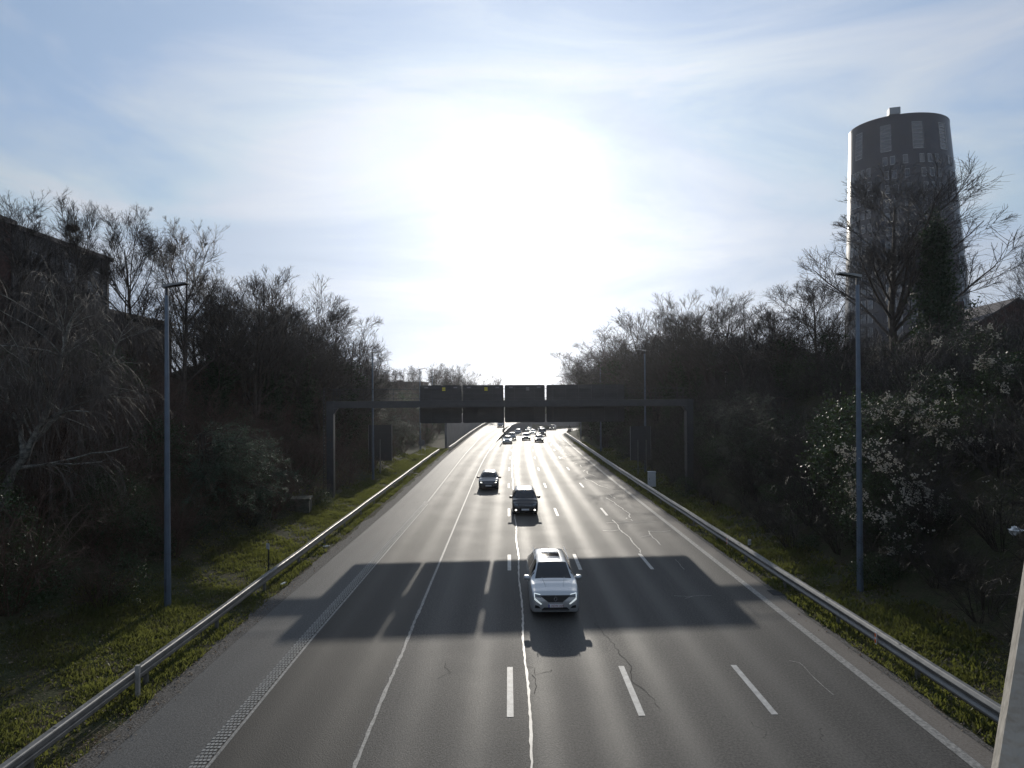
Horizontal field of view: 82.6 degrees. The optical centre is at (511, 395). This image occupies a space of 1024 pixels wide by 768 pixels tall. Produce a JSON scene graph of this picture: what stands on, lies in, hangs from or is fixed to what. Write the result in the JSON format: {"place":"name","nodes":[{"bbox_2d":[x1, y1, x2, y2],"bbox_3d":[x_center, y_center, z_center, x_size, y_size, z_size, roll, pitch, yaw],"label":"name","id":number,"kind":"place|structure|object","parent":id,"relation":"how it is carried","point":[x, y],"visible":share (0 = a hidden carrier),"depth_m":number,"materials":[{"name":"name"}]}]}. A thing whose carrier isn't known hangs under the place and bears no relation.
{"place":"outdoors","nodes":[
{"label":"outdoors","id":0,"kind":"place"},
{"bbox_2d":[95,423,495,767],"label":"hard shoulder","id":1,"kind":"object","parent":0,"point":[186,725],"visible":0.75,"depth_m":18.18},
{"bbox_2d":[188,501,427,767],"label":"rumble line","id":2,"kind":"object","parent":1,"relation":"on","point":[313,631],"visible":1,"depth_m":17.41,"materials":[{"name":"paint"}]},
{"bbox_2d":[196,419,515,767],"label":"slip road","id":3,"kind":"structure","parent":0,"point":[314,708],"depth_m":17.93,"materials":[{"name":"grey asphalt"}]},
{"bbox_2d":[0,379,1023,767],"bbox_3d":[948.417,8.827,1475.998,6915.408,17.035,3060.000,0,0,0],"label":"ground","id":4,"kind":"structure","parent":0,"point":[906,585],"depth_m":23.41,"materials":[{"name":"green plant"}]},
{"bbox_2d":[0,189,113,368],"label":"bare tree","id":5,"kind":"object","parent":4,"relation":"on","point":[35,229],"visible":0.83,"depth_m":31.80,"materials":[{"name":"brown plant"}]},
{"bbox_2d":[0,216,113,378],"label":"brick building","id":6,"kind":"structure","parent":4,"relation":"on","point":[4,270],"depth_m":37.77,"materials":[{"name":"brick"}]},
{"bbox_2d":[5,185,127,364],"bbox_3d":[-26.895,-5.982,35.520,6.026,12.759,6.551,0,0,-16],"label":"bare tree","id":7,"kind":"object","parent":4,"relation":"on","point":[75,240],"visible":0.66,"depth_m":34.64,"materials":[{"name":"brown plant"}]},
{"bbox_2d":[0,255,172,541],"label":"weeping birch","id":8,"kind":"object","parent":4,"relation":"on","point":[25,449],"visible":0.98,"depth_m":21.75,"materials":[{"name":"brown plant"}]},
{"bbox_2d":[42,202,185,396],"bbox_3d":[-25.465,-5.934,37.450,7.806,13.318,6.945,0,0,20],"label":"bare tree","id":9,"kind":"object","parent":4,"relation":"on","point":[116,237],"visible":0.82,"depth_m":37.51,"materials":[{"name":"brown plant"}]},
{"bbox_2d":[135,664,140,698],"bbox_3d":[-10.133,7.780,15.795,0.110,0.930,0.090,0,0,0],"label":"delineator post","id":10,"kind":"object","parent":4,"relation":"on","point":[137,677],"visible":0.89,"depth_m":15.76,"materials":[{"name":"plastic"}]},
{"bbox_2d":[109,310,172,395],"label":"annex building","id":11,"kind":"structure","parent":4,"relation":"on","point":[123,323],"depth_m":49.24,"materials":[{"name":"brick"}]},
{"bbox_2d":[162,282,189,605],"bbox_3d":[-12.800,1.983,22.209,0.940,12.545,0.340,0,0,0],"label":"street lamp","id":12,"kind":"object","parent":4,"relation":"on","point":[167,551],"visible":0.92,"depth_m":22.14,"materials":[{"name":"metal"}]},
{"bbox_2d":[151,293,224,367],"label":"bare tree","id":13,"kind":"object","parent":4,"relation":"on","point":[184,329],"visible":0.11,"depth_m":50.45,"materials":[{"name":"brown plant"}]},
{"bbox_2d":[124,216,271,420],"bbox_3d":[-22.179,-5.277,41.380,8.872,14.294,7.893,0,0,-11],"label":"bare tree","id":14,"kind":"object","parent":4,"relation":"on","point":[173,251],"visible":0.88,"depth_m":40.54,"materials":[{"name":"brown plant"}]},
{"bbox_2d":[142,267,279,430],"bbox_3d":[-21.565,-2.967,43.400,8.844,12.145,9.383,0,0,1],"label":"bare tree","id":15,"kind":"object","parent":4,"relation":"on","point":[221,371],"visible":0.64,"depth_m":42.65,"materials":[{"name":"brown plant"}]},
{"bbox_2d":[157,305,278,405],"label":"bare tree","id":16,"kind":"object","parent":4,"relation":"on","point":[235,393],"visible":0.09,"depth_m":46.76,"materials":[{"name":"brown plant"}]},
{"bbox_2d":[0,449,439,767],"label":"guard rail","id":17,"kind":"object","parent":4,"relation":"on","point":[28,754],"visible":0.98,"depth_m":16.80,"materials":[{"name":"metal"}]},
{"bbox_2d":[0,322,444,616],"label":"undergrowth","id":18,"kind":"object","parent":4,"relation":"on","point":[154,534],"visible":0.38,"depth_m":27.63,"materials":[{"name":"brown plant"}]},
{"bbox_2d":[180,415,302,546],"bbox_3d":[-14.473,4.131,30.700,5.592,6.266,9.518,0,0,0],"label":"evergreen shrub","id":19,"kind":"object","parent":4,"relation":"on","point":[226,458],"visible":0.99,"depth_m":30.50,"materials":[{"name":"green plant"}]},
{"bbox_2d":[230,502,272,529],"bbox_3d":[-15.089,6.768,33.462,2.582,1.763,2.591,-1,0,32],"label":"leafy shrub","id":20,"kind":"object","parent":4,"relation":"on","point":[254,520],"visible":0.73,"depth_m":33.20,"materials":[{"name":"green plant"}]},
{"bbox_2d":[178,265,327,433],"bbox_3d":[-20.433,-3.528,45.450,11.336,13.949,12.723,0,0,-11],"label":"bare tree","id":21,"kind":"object","parent":4,"relation":"on","point":[278,320],"visible":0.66,"depth_m":44.12,"materials":[{"name":"brown plant"}]},
{"bbox_2d":[251,493,280,511],"bbox_3d":[-15.538,6.668,36.454,2.198,1.446,2.290,0,0,0],"label":"leafy shrub","id":22,"kind":"object","parent":4,"relation":"on","point":[271,506],"visible":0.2,"depth_m":36.33,"materials":[{"name":"green plant"}]},
{"bbox_2d":[197,279,335,439],"bbox_3d":[-19.602,-2.761,48.569,10.714,13.868,10.099,0,0,-4],"label":"bare tree","id":23,"kind":"object","parent":4,"relation":"on","point":[275,394],"visible":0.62,"depth_m":48.29,"materials":[{"name":"brown plant"}]},
{"bbox_2d":[284,495,312,512],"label":"concrete block","id":24,"kind":"structure","parent":4,"relation":"on","point":[305,506],"depth_m":38.76,"materials":[{"name":"grey concrete"}]},
{"bbox_2d":[244,274,362,442],"bbox_3d":[-18.868,-2.366,51.760,12.464,15.274,14.548,0,0,-16],"label":"bare tree","id":25,"kind":"object","parent":4,"relation":"on","point":[304,400],"visible":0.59,"depth_m":51.09,"materials":[{"name":"brown plant"}]},
{"bbox_2d":[261,286,387,441],"bbox_3d":[-19.210,-2.702,57.136,13.394,14.881,12.643,0,0,-2],"label":"bare tree","id":26,"kind":"object","parent":4,"relation":"on","point":[315,412],"visible":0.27,"depth_m":56.26,"materials":[{"name":"brown plant"}]},
{"bbox_2d":[297,344,398,445],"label":"bare tree","id":27,"kind":"object","parent":4,"relation":"on","point":[359,397],"visible":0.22,"depth_m":61.27,"materials":[{"name":"brown plant"}]},
{"bbox_2d":[295,315,403,441],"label":"bare tree","id":28,"kind":"object","parent":4,"relation":"on","point":[359,376],"visible":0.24,"depth_m":60.64,"materials":[{"name":"brown plant"}]},
{"bbox_2d":[302,345,418,442],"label":"bare tree","id":29,"kind":"object","parent":4,"relation":"on","point":[380,391],"visible":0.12,"depth_m":68.72,"materials":[{"name":"brown plant"}]},
{"bbox_2d":[345,359,399,424],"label":"bare tree","id":30,"kind":"object","parent":4,"relation":"on","point":[382,392],"visible":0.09,"depth_m":72.22,"materials":[{"name":"brown plant"}]},
{"bbox_2d":[371,351,380,479],"bbox_3d":[-13.013,2.079,55.909,0.940,12.545,0.340,0,0,0],"label":"street lamp","id":31,"kind":"object","parent":4,"relation":"on","point":[373,421],"visible":0.92,"depth_m":55.82,"materials":[{"name":"metal"}]},
{"bbox_2d":[368,425,391,472],"bbox_3d":[-13.649,5.745,60.394,2.424,5.300,0.182,0,0,0],"label":"road sign","id":32,"kind":"object","parent":4,"relation":"on","point":[382,440],"visible":0.91,"depth_m":60.44,"materials":[{"name":"metal"}]},
{"bbox_2d":[379,414,423,456],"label":"arching shrub","id":33,"kind":"object","parent":4,"relation":"on","point":[397,429],"visible":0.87,"depth_m":71.22,"materials":[{"name":"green plant"}]},
{"bbox_2d":[397,369,414,391],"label":"bare tree","id":34,"kind":"object","parent":4,"relation":"on","point":[402,376],"visible":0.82,"depth_m":149.99,"materials":[{"name":"brown plant"}]},
{"bbox_2d":[395,380,427,393],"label":"apartment row","id":35,"kind":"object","parent":4,"relation":"on","point":[424,383],"visible":0.11,"depth_m":164.84,"materials":[{"name":"brick"}]},
{"bbox_2d":[404,366,422,387],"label":"bare tree","id":36,"kind":"object","parent":4,"relation":"on","point":[415,376],"visible":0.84,"depth_m":154.65,"materials":[{"name":"brown plant"}]},
{"bbox_2d":[426,364,445,384],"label":"bare tree","id":37,"kind":"object","parent":4,"relation":"on","point":[439,373],"visible":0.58,"depth_m":158.87,"materials":[{"name":"brown plant"}]},
{"bbox_2d":[420,361,458,384],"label":"bare tree","id":38,"kind":"object","parent":4,"relation":"on","point":[448,382],"visible":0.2,"depth_m":159.56,"materials":[{"name":"brown plant"}]},
{"bbox_2d":[438,363,471,384],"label":"bare tree","id":39,"kind":"object","parent":4,"relation":"on","point":[446,375],"visible":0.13,"depth_m":165.45,"materials":[{"name":"brown plant"}]},
{"bbox_2d":[437,368,475,413],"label":"bare tree","id":40,"kind":"object","parent":4,"relation":"on","point":[461,383],"visible":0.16,"depth_m":162.70,"materials":[{"name":"brown plant"}]},
{"bbox_2d":[445,414,482,447],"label":"retaining wall","id":41,"kind":"structure","parent":4,"relation":"on","point":[454,432],"depth_m":110.82,"materials":[{"name":"concrete"}]},
{"bbox_2d":[449,423,485,450],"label":"guard rail","id":42,"kind":"object","parent":4,"relation":"on","point":[464,437],"visible":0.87,"depth_m":120.45,"materials":[{"name":"metal"}]},
{"bbox_2d":[0,465,1001,767],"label":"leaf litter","id":43,"kind":"object","parent":4,"relation":"on","point":[280,599],"visible":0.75,"depth_m":18.01,"materials":[{"name":"brown plant"}]},
{"bbox_2d":[0,442,1009,767],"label":"grass","id":44,"kind":"structure","parent":4,"relation":"on","point":[312,518],"depth_m":20.21,"materials":[{"name":"green plant"}]},
{"bbox_2d":[323,388,693,497],"bbox_3d":[0.098,3.994,46.639,29.525,9.300,1.519,0,0,-4],"label":"sign gantry","id":45,"kind":"object","parent":4,"relation":"on","point":[333,407],"visible":0.89,"depth_m":46.20,"materials":[{"name":"metal"}]},
{"bbox_2d":[420,385,461,422],"bbox_3d":[-5.736,0.709,47.103,3.346,3.115,0.180,0,0,-4],"label":"gantry sign","id":46,"kind":"object","parent":45,"relation":"attached to","point":[443,415],"visible":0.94,"depth_m":47.09,"materials":[{"name":"metal"}]},
{"bbox_2d":[463,384,503,422],"bbox_3d":[-2.340,0.690,47.352,3.308,3.115,0.180,0,0,-4],"label":"gantry sign","id":47,"kind":"object","parent":45,"relation":"attached to","point":[483,414],"visible":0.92,"depth_m":47.33,"materials":[{"name":"metal"}]},
{"bbox_2d":[505,384,544,422],"bbox_3d":[1.048,0.670,47.600,3.290,3.115,0.180,0,0,-4],"label":"gantry sign","id":48,"kind":"object","parent":45,"relation":"attached to","point":[524,414],"visible":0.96,"depth_m":47.58,"materials":[{"name":"metal"}]},
{"bbox_2d":[546,384,623,421],"bbox_3d":[6.050,0.642,47.967,6.472,3.115,0.180,0,0,-4],"label":"gantry sign","id":49,"kind":"object","parent":45,"relation":"attached to","point":[589,414],"visible":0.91,"depth_m":47.95,"materials":[{"name":"metal"}]},
{"bbox_2d":[502,422,531,435],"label":"retaining wall","id":50,"kind":"structure","parent":4,"relation":"on","point":[522,426],"depth_m":178.89,"materials":[{"name":"concrete"}]},
{"bbox_2d":[68,425,993,767],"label":"gravel strip","id":51,"kind":"object","parent":4,"relation":"on","point":[114,741],"visible":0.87,"depth_m":18.47,"materials":[{"name":"grey gravel"}]},
{"bbox_2d":[532,414,579,425],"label":"noise barrier","id":52,"kind":"object","parent":4,"relation":"on","point":[558,423],"visible":0.02,"depth_m":241.30,"materials":[{"name":"concrete"}]},
{"bbox_2d":[550,350,619,438],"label":"bare tree","id":53,"kind":"object","parent":4,"relation":"on","point":[591,426],"visible":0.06,"depth_m":109.48,"materials":[{"name":"brown plant"}]},
{"bbox_2d":[555,349,639,387],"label":"bare tree","id":54,"kind":"object","parent":4,"relation":"on","point":[568,367],"visible":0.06,"depth_m":106.88,"materials":[{"name":"brown plant"}]},
{"bbox_2d":[558,338,639,437],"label":"bare tree","id":55,"kind":"object","parent":4,"relation":"on","point":[595,423],"visible":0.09,"depth_m":101.52,"materials":[{"name":"brown plant"}]},
{"bbox_2d":[558,322,667,431],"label":"bare tree","id":56,"kind":"object","parent":4,"relation":"on","point":[628,409],"visible":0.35,"depth_m":81.60,"materials":[{"name":"brown plant"}]},
{"bbox_2d":[572,336,656,437],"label":"bare tree","id":57,"kind":"object","parent":4,"relation":"on","point":[609,425],"visible":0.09,"depth_m":91.86,"materials":[{"name":"brown plant"}]},
{"bbox_2d":[630,426,650,473],"bbox_3d":[13.255,5.864,60.064,2.124,5.300,0.182,0,0,0],"label":"road sign","id":58,"kind":"object","parent":4,"relation":"on","point":[640,439],"visible":0.82,"depth_m":60.11,"materials":[{"name":"metal"}]},
{"bbox_2d":[637,349,645,472],"bbox_3d":[13.496,1.736,60.578,0.940,12.995,0.340,0,0,0],"label":"street lamp","id":59,"kind":"object","parent":4,"relation":"on","point":[644,396],"visible":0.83,"depth_m":60.53,"materials":[{"name":"metal"}]},
{"bbox_2d":[589,296,697,423],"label":"bare tree","id":60,"kind":"object","parent":4,"relation":"on","point":[628,325],"visible":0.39,"depth_m":76.08,"materials":[{"name":"brown plant"}]},
{"bbox_2d":[647,471,655,486],"bbox_3d":[12.466,7.569,52.041,0.720,1.500,0.560,0,0,8],"label":"roadside cabinet","id":61,"kind":"object","parent":4,"relation":"on","point":[652,478],"visible":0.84,"depth_m":51.79,"materials":[{"name":"grey metal"}]},
{"bbox_2d":[618,340,691,393],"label":"bare tree","id":62,"kind":"object","parent":4,"relation":"on","point":[638,362],"visible":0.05,"depth_m":87.97,"materials":[{"name":"brown plant"}]},
{"bbox_2d":[620,311,711,430],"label":"bare tree","id":63,"kind":"object","parent":4,"relation":"on","point":[665,386],"visible":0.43,"depth_m":71.29,"materials":[{"name":"brown plant"}]},
{"bbox_2d":[630,292,726,410],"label":"bare tree","id":64,"kind":"object","parent":4,"relation":"on","point":[680,376],"visible":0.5,"depth_m":66.31,"materials":[{"name":"brown plant"}]},
{"bbox_2d":[651,285,755,392],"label":"bare tree","id":65,"kind":"object","parent":4,"relation":"on","point":[688,347],"visible":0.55,"depth_m":65.20,"materials":[{"name":"brown plant"}]},
{"bbox_2d":[677,311,784,395],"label":"bare tree","id":66,"kind":"object","parent":4,"relation":"on","point":[719,361],"visible":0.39,"depth_m":62.31,"materials":[{"name":"brown plant"}]},
{"bbox_2d":[706,353,756,397],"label":"house","id":67,"kind":"structure","parent":4,"relation":"on","point":[715,375],"depth_m":62.72,"materials":[{"name":"brick"}]},
{"bbox_2d":[693,304,785,397],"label":"bare tree","id":68,"kind":"object","parent":4,"relation":"on","point":[745,328],"visible":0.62,"depth_m":58.15,"materials":[{"name":"brown plant"}]},
{"bbox_2d":[690,391,789,485],"bbox_3d":[15.987,2.743,39.487,5.557,6.228,8.956,0,0,0],"label":"arching shrub","id":69,"kind":"object","parent":4,"relation":"on","point":[731,411],"visible":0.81,"depth_m":40.19,"materials":[{"name":"green plant"}]},
{"bbox_2d":[720,302,812,389],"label":"bare tree","id":70,"kind":"object","parent":4,"relation":"on","point":[765,317],"visible":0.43,"depth_m":54.13,"materials":[{"name":"brown plant"}]},
{"bbox_2d":[737,307,821,403],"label":"bare tree","id":71,"kind":"object","parent":4,"relation":"on","point":[783,347],"visible":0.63,"depth_m":48.62,"materials":[{"name":"brown plant"}]},
{"bbox_2d":[747,344,814,389],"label":"house","id":72,"kind":"structure","parent":4,"relation":"on","point":[761,366],"depth_m":60.38,"materials":[{"name":"brick"}]},
{"bbox_2d":[565,429,1000,723],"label":"guard rail","id":73,"kind":"object","parent":4,"relation":"on","point":[983,704],"visible":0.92,"depth_m":19.40,"materials":[{"name":"metal"}]},
{"bbox_2d":[575,281,1023,675],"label":"undergrowth","id":74,"kind":"object","parent":4,"relation":"on","point":[879,374],"visible":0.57,"depth_m":30.60,"materials":[{"name":"brown plant"}]},
{"bbox_2d":[1008,526,1023,535],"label":"plastic bag","id":75,"kind":"object","parent":74,"relation":"on","point":[1014,532],"visible":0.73,"depth_m":19.41,"materials":[{"name":"white plastic"}]},
{"bbox_2d":[758,274,883,395],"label":"bare tree","id":76,"kind":"object","parent":4,"relation":"on","point":[810,293],"visible":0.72,"depth_m":46.45,"materials":[{"name":"brown plant"}]},
{"bbox_2d":[801,297,874,394],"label":"bare tree","id":77,"kind":"object","parent":4,"relation":"on","point":[823,341],"visible":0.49,"depth_m":43.06,"materials":[{"name":"brown plant"}]},
{"bbox_2d":[786,383,902,475],"bbox_3d":[18.326,2.005,31.809,5.220,5.354,6.010,0,0,0],"label":"leafy shrub","id":78,"kind":"object","parent":4,"relation":"on","point":[832,416],"visible":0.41,"depth_m":31.36,"materials":[{"name":"green plant"}]},
{"bbox_2d":[778,421,913,517],"bbox_3d":[16.153,3.637,28.913,5.670,4.982,4.915,0,0,0],"label":"leafy shrub","id":79,"kind":"object","parent":4,"relation":"on","point":[827,453],"visible":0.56,"depth_m":28.91,"materials":[{"name":"green plant"}]},
{"bbox_2d":[835,272,863,591],"bbox_3d":[13.631,1.569,23.479,0.940,12.995,0.340,0,0,0],"label":"street lamp","id":80,"kind":"object","parent":4,"relation":"on","point":[859,532],"visible":0.92,"depth_m":23.41,"materials":[{"name":"metal"}]},
{"bbox_2d":[844,107,970,356],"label":"office tower","id":81,"kind":"structure","parent":4,"relation":"on","point":[892,137],"depth_m":147.24,"materials":[{"name":"concrete"}]},
{"bbox_2d":[855,133,861,160],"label":"window","id":82,"kind":"structure","parent":81,"relation":"in","point":[858,137],"depth_m":152.67,"materials":[{"name":"grey glass"}]},
{"bbox_2d":[880,125,890,152],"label":"window","id":83,"kind":"structure","parent":81,"relation":"in","point":[885,131],"depth_m":147.94,"materials":[{"name":"grey glass"}]},
{"bbox_2d":[849,240,969,345],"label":"lower window","id":84,"kind":"structure","parent":81,"relation":"in","point":[863,291],"depth_m":149.06,"materials":[{"name":"grey glass"}]},
{"bbox_2d":[849,240,970,350],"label":"lower window frame","id":85,"kind":"structure","parent":81,"relation":"in","point":[957,240],"depth_m":149.90,"materials":[{"name":"grey metal"}]},
{"bbox_2d":[912,121,923,147],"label":"window","id":86,"kind":"structure","parent":81,"relation":"in","point":[917,130],"depth_m":145.79,"materials":[{"name":"grey glass"}]},
{"bbox_2d":[938,122,946,149],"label":"window","id":87,"kind":"structure","parent":81,"relation":"in","point":[942,133],"depth_m":146.71,"materials":[{"name":"grey glass"}]},
{"bbox_2d":[795,151,1023,384],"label":"bare tree","id":88,"kind":"object","parent":4,"relation":"on","point":[906,256],"visible":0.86,"depth_m":43.00,"materials":[{"name":"brown plant"}]},
{"bbox_2d":[812,309,1023,574],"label":"clematis thicket","id":89,"kind":"object","parent":4,"relation":"on","point":[847,454],"visible":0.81,"depth_m":24.56,"materials":[{"name":"grey"}]},
{"bbox_2d":[887,201,981,376],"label":"ivy clad tree","id":90,"kind":"object","parent":4,"relation":"on","point":[937,302],"visible":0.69,"depth_m":40.67,"materials":[{"name":"green plant"}]},
{"bbox_2d":[898,298,1022,357],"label":"house","id":91,"kind":"structure","parent":4,"relation":"on","point":[995,307],"depth_m":52.72,"materials":[{"name":"red brick"}]},
{"bbox_2d":[982,246,1023,318],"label":"bare tree","id":92,"kind":"object","parent":4,"relation":"on","point":[1019,282],"visible":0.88,"depth_m":38.26,"materials":[{"name":"brown plant"}]},
{"bbox_2d":[991,565,1023,767],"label":"road bridge","id":93,"kind":"structure","parent":4,"relation":"on","point":[1009,748],"depth_m":0.86,"materials":[{"name":"concrete"}]},
{"bbox_2d":[0,0,1023,399],"label":"sky","id":94,"kind":"structure","parent":0,"point":[488,181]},
{"bbox_2d":[347,427,982,767],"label":"motorway road","id":95,"kind":"structure","parent":0,"point":[679,652],"depth_m":17.66,"materials":[{"name":"grey asphalt"}]},
{"bbox_2d":[477,470,500,488],"bbox_3d":[-2.072,7.646,53.277,2.194,1.462,4.342,0,0,0],"label":"hatchback car","id":96,"kind":"object","parent":95,"relation":"on","point":[488,478],"visible":1,"depth_m":51.66,"materials":[{"name":"grey paint"}]},
{"bbox_2d":[502,435,512,443],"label":"saloon car","id":97,"kind":"object","parent":95,"relation":"on","point":[507,439],"visible":1,"depth_m":107.76,"materials":[{"name":"silver metal"}]},
{"bbox_2d":[509,485,539,513],"bbox_3d":[0.897,7.495,42.197,2.194,1.612,4.542,0,0,0],"label":"people carrier","id":98,"kind":"object","parent":95,"relation":"on","point":[524,498],"visible":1,"depth_m":40.49,"materials":[{"name":"black paint"}]},
{"bbox_2d":[534,434,543,441],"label":"saloon car","id":99,"kind":"object","parent":95,"relation":"on","point":[538,437],"visible":1,"depth_m":112.12,"materials":[{"name":"white paint"}]},
{"bbox_2d":[437,548,659,707],"bbox_3d":[1.120,8.207,23.360,6.080,0.001,16.149,0,0,2],"label":"road crack","id":100,"kind":"object","parent":95,"relation":"on","point":[603,633],"visible":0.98,"depth_m":17.25,"materials":[{"name":"black asphalt"}]},
{"bbox_2d":[524,546,581,611],"bbox_3d":[1.575,7.341,23.634,2.250,1.717,4.717,0,0,0],"label":"silver car","id":101,"kind":"object","parent":95,"relation":"on","point":[550,577],"visible":1,"depth_m":22.13,"materials":[{"name":"grey paint"}]},
{"bbox_2d":[511,440,665,767],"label":"joint sealing","id":102,"kind":"object","parent":95,"relation":"on","point":[530,718],"visible":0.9,"depth_m":19.62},
{"bbox_2d":[205,418,984,767],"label":"edge lines","id":103,"kind":"object","parent":95,"relation":"on","point":[951,746],"visible":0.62,"depth_m":18.17,"materials":[{"name":"paint"}]},
{"bbox_2d":[507,428,777,716],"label":"lane markings","id":104,"kind":"object","parent":95,"relation":"on","point":[640,711],"visible":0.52,"depth_m":16.44,"materials":[{"name":"paint"}]},
{"bbox_2d":[561,430,992,767],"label":"gutter strip","id":105,"kind":"object","parent":95,"relation":"on","point":[964,741],"visible":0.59,"depth_m":18.06,"materials":[{"name":"concrete"}]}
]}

